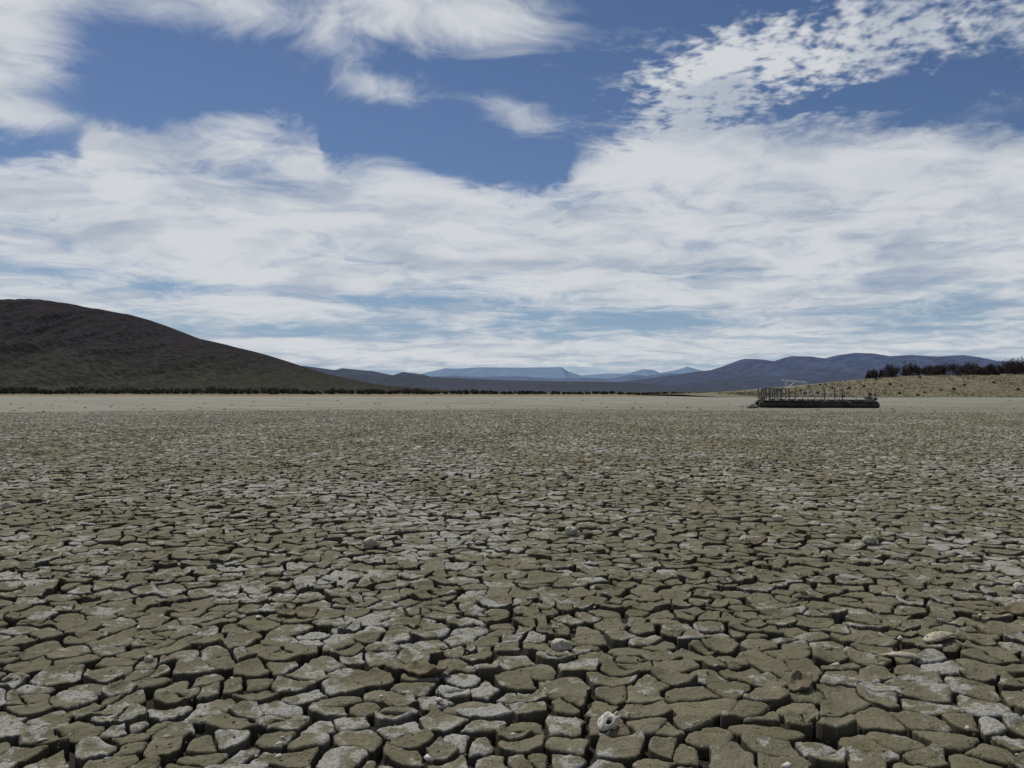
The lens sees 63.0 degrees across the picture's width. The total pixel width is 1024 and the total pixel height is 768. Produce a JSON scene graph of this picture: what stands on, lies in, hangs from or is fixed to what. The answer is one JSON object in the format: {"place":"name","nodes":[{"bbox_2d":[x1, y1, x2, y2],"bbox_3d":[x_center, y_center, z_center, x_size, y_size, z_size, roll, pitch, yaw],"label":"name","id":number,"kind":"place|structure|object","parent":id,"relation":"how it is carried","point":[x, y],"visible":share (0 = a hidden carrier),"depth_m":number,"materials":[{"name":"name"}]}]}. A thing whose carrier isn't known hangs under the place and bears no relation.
{"place":"outdoors","nodes":[
{"label":"outdoors","id":0,"kind":"place"},
{"bbox_2d":[0,299,457,392],"bbox_3d":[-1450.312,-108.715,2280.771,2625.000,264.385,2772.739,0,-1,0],"label":"scrub covered hill","id":1,"kind":"structure","parent":0,"point":[49,345],"depth_m":1732.18,"materials":[{"name":"brown plant"}]},
{"bbox_2d":[0,392,1023,767],"bbox_3d":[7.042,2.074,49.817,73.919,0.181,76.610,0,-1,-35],"label":"cracked mud plates","id":2,"kind":"object","parent":0,"point":[856,709],"visible":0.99,"depth_m":6.81,"materials":[{"name":"grey soil"}]},
{"bbox_2d":[0,501,12,507],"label":"pale stone","id":3,"kind":"object","parent":2,"relation":"on","point":[8,504],"visible":0.91,"depth_m":11.45,"materials":[{"name":"grey stone"}]},
{"bbox_2d":[144,655,153,661],"bbox_3d":[-2.163,1.637,4.981,0.058,0.042,0.055,0,-1,0],"label":"pale stone","id":4,"kind":"object","parent":2,"relation":"on","point":[149,658],"visible":1,"depth_m":4.96,"materials":[{"name":"white stone"}]},
{"bbox_2d":[211,517,218,522],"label":"pale stone","id":5,"kind":"object","parent":2,"relation":"on","point":[216,519],"visible":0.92,"depth_m":10.20,"materials":[{"name":"grey stone"}]},
{"bbox_2d":[275,603,295,616],"bbox_3d":[-1.617,1.622,5.973,0.182,0.072,0.129,-1,-1,64],"label":"curled mud flake","id":6,"kind":"object","parent":2,"relation":"on","point":[284,609],"visible":1,"depth_m":5.99,"materials":[{"name":"beige soil"}]},
{"bbox_2d":[0,385,707,394],"bbox_3d":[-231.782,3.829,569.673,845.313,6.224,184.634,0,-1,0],"label":"distant shoreline bushes","id":7,"kind":"object","parent":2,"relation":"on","point":[122,390],"visible":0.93,"depth_m":509.33,"materials":[{"name":"green plant"}]},
{"bbox_2d":[363,537,379,546],"bbox_3d":[-1.457,1.641,8.668,0.179,0.118,0.136,0,-1,0],"label":"pale stone","id":8,"kind":"object","parent":2,"relation":"on","point":[370,542],"visible":1,"depth_m":8.62,"materials":[{"name":"beige stone"}]},
{"bbox_2d":[404,661,447,675],"bbox_3d":[-0.485,1.595,4.693,0.280,0.083,0.170,0,-1,29],"label":"curled mud flake","id":9,"kind":"object","parent":2,"relation":"on","point":[421,669],"visible":1,"depth_m":4.71,"materials":[{"name":"beige soil"}]},
{"bbox_2d":[0,497,1023,767],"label":"mud crumbs","id":10,"kind":"object","parent":2,"relation":"on","point":[512,601],"visible":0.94,"depth_m":5.88,"materials":[{"name":"grey soil"}]},
{"bbox_2d":[1,429,1022,767],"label":"bleached shell fragments","id":11,"kind":"object","parent":2,"relation":"on","point":[439,699],"visible":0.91,"depth_m":5.86,"materials":[{"name":"white"}]},
{"bbox_2d":[4,396,1023,458],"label":"scattered mud clods","id":12,"kind":"object","parent":2,"relation":"on","point":[862,457],"visible":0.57,"depth_m":32.22,"materials":[{"name":"brown soil"}]},
{"bbox_2d":[551,638,572,650],"bbox_3d":[0.306,1.605,5.133,0.135,0.085,0.107,0,-1,0],"label":"pale stone","id":13,"kind":"object","parent":2,"relation":"on","point":[559,644],"visible":0.94,"depth_m":5.10,"materials":[{"name":"white stone"}]},
{"bbox_2d":[565,526,579,534],"bbox_3d":[0.670,1.651,9.381,0.154,0.107,0.144,0,-1,26],"label":"pale stone","id":14,"kind":"object","parent":2,"relation":"on","point":[572,530],"visible":1,"depth_m":9.34,"materials":[{"name":"grey stone"}]},
{"bbox_2d":[597,711,620,735],"bbox_3d":[0.454,1.575,3.917,0.092,0.092,0.205,-10,1,28],"label":"fish skull","id":15,"kind":"object","parent":2,"relation":"on","point":[607,720],"visible":0.97,"depth_m":3.87},
{"bbox_2d":[679,477,687,482],"bbox_3d":[3.039,1.695,14.829,0.147,0.108,0.130,0,-1,-17],"label":"pale stone","id":16,"kind":"object","parent":2,"relation":"on","point":[683,479],"visible":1,"depth_m":14.79,"materials":[{"name":"grey stone"}]},
{"bbox_2d":[739,535,750,543],"bbox_3d":[2.496,1.668,8.930,0.144,0.104,0.124,0,-1,-29],"label":"pale stone","id":17,"kind":"object","parent":2,"relation":"on","point":[747,538],"visible":0.69,"depth_m":8.90,"materials":[{"name":"beige stone"}]},
{"bbox_2d":[746,403,758,407],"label":"boulder","id":18,"kind":"object","parent":2,"relation":"on","point":[751,405],"visible":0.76,"depth_m":81.76,"materials":[{"name":"grey stone"}]},
{"bbox_2d":[741,536,767,545],"bbox_3d":[2.559,1.655,8.812,0.280,0.099,0.178,0,-1,0],"label":"curled mud flake","id":19,"kind":"object","parent":2,"relation":"on","point":[761,540],"visible":1,"depth_m":8.83,"materials":[{"name":"beige soil"}]},
{"bbox_2d":[772,515,782,521],"bbox_3d":[3.264,1.658,10.275,0.130,0.103,0.117,0,-1,0],"label":"pale stone","id":20,"kind":"object","parent":2,"relation":"on","point":[777,518],"visible":1,"depth_m":10.24,"materials":[{"name":"grey stone"}]},
{"bbox_2d":[786,669,812,691],"bbox_3d":[1.517,1.575,4.418,0.124,0.080,0.198,0,-1,38],"label":"curled mud flake","id":21,"kind":"object","parent":2,"relation":"on","point":[798,681],"visible":1,"depth_m":4.45,"materials":[{"name":"beige soil"}]},
{"bbox_2d":[755,380,879,407],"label":"pontoon barge","id":22,"kind":"object","parent":2,"relation":"on","point":[866,402],"visible":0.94,"depth_m":82.81},
{"bbox_2d":[636,374,1023,396],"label":"dry grass bank","id":23,"kind":"structure","parent":2,"relation":"on","point":[946,383],"depth_m":271.36,"materials":[{"name":"beige plant"}]},
{"bbox_2d":[862,536,876,543],"bbox_3d":[3.805,1.659,8.895,0.158,0.094,0.119,0,-1,-27],"label":"pale stone","id":24,"kind":"object","parent":2,"relation":"on","point":[871,539],"visible":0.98,"depth_m":8.86,"materials":[{"name":"beige stone"}]},
{"bbox_2d":[715,372,1023,396],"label":"dry grass tufts","id":25,"kind":"object","parent":2,"relation":"on","point":[831,394],"visible":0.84,"depth_m":269.27,"materials":[{"name":"beige plant"}]},
{"bbox_2d":[866,472,873,477],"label":"pale stone","id":26,"kind":"object","parent":2,"relation":"on","point":[870,474],"visible":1,"depth_m":15.58,"materials":[{"name":"grey stone"}]},
{"bbox_2d":[762,356,1023,396],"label":"bank bushes","id":27,"kind":"object","parent":2,"relation":"on","point":[1015,367],"visible":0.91,"depth_m":303.41,"materials":[{"name":"green plant"}]},
{"bbox_2d":[870,649,920,658],"bbox_3d":[2.260,1.593,4.923,0.278,0.038,0.106,0,-1,10],"label":"dead fish","id":28,"kind":"object","parent":2,"relation":"on","point":[903,654],"visible":1,"depth_m":4.90},
{"bbox_2d":[923,629,964,642],"bbox_3d":[2.749,1.596,5.317,0.371,0.050,0.141,0,-1,-28],"label":"dead fish","id":29,"kind":"object","parent":2,"relation":"on","point":[937,636],"visible":1,"depth_m":5.25},
{"bbox_2d":[990,600,1023,615],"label":"curled mud flake","id":30,"kind":"object","parent":2,"relation":"on","point":[1014,608],"visible":0.91,"depth_m":5.96,"materials":[{"name":"beige soil"}]},
{"bbox_2d":[1013,582,1023,593],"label":"pale stone","id":31,"kind":"object","parent":2,"relation":"on","point":[1018,587],"visible":0.98,"depth_m":6.67,"materials":[{"name":"beige stone"}]},
{"bbox_2d":[0,0,1023,374],"label":"sky","id":32,"kind":"structure","parent":0,"point":[392,187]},
{"bbox_2d":[303,366,737,391],"bbox_3d":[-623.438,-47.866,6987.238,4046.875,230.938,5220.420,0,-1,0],"label":"distant ridge","id":33,"kind":"structure","parent":0,"point":[406,379],"depth_m":6005.35,"materials":[{"name":"stone"}]},
{"bbox_2d":[432,373,677,381],"bbox_3d":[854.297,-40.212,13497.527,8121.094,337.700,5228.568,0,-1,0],"label":"distance ridge","id":34,"kind":"structure","parent":0,"point":[617,379],"depth_m":13272.91,"materials":[{"name":"blue stone"}]},
{"bbox_2d":[422,367,701,378],"bbox_3d":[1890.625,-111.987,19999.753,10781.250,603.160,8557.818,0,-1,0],"label":"distant mesa","id":35,"kind":"structure","parent":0,"point":[549,372],"depth_m":19503.15,"materials":[{"name":"blue stone"}]},
{"bbox_2d":[666,370,922,390],"bbox_3d":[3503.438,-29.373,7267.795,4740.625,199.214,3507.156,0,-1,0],"label":"foothill ridge","id":36,"kind":"structure","parent":0,"point":[752,382],"depth_m":6915.98,"materials":[{"name":"blue stone"}]},
{"bbox_2d":[622,353,1021,384],"bbox_3d":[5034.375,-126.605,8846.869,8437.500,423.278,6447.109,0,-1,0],"label":"mesa mountain range","id":37,"kind":"structure","parent":0,"point":[805,367],"depth_m":8359.76,"materials":[{"name":"blue stone"}]}
]}

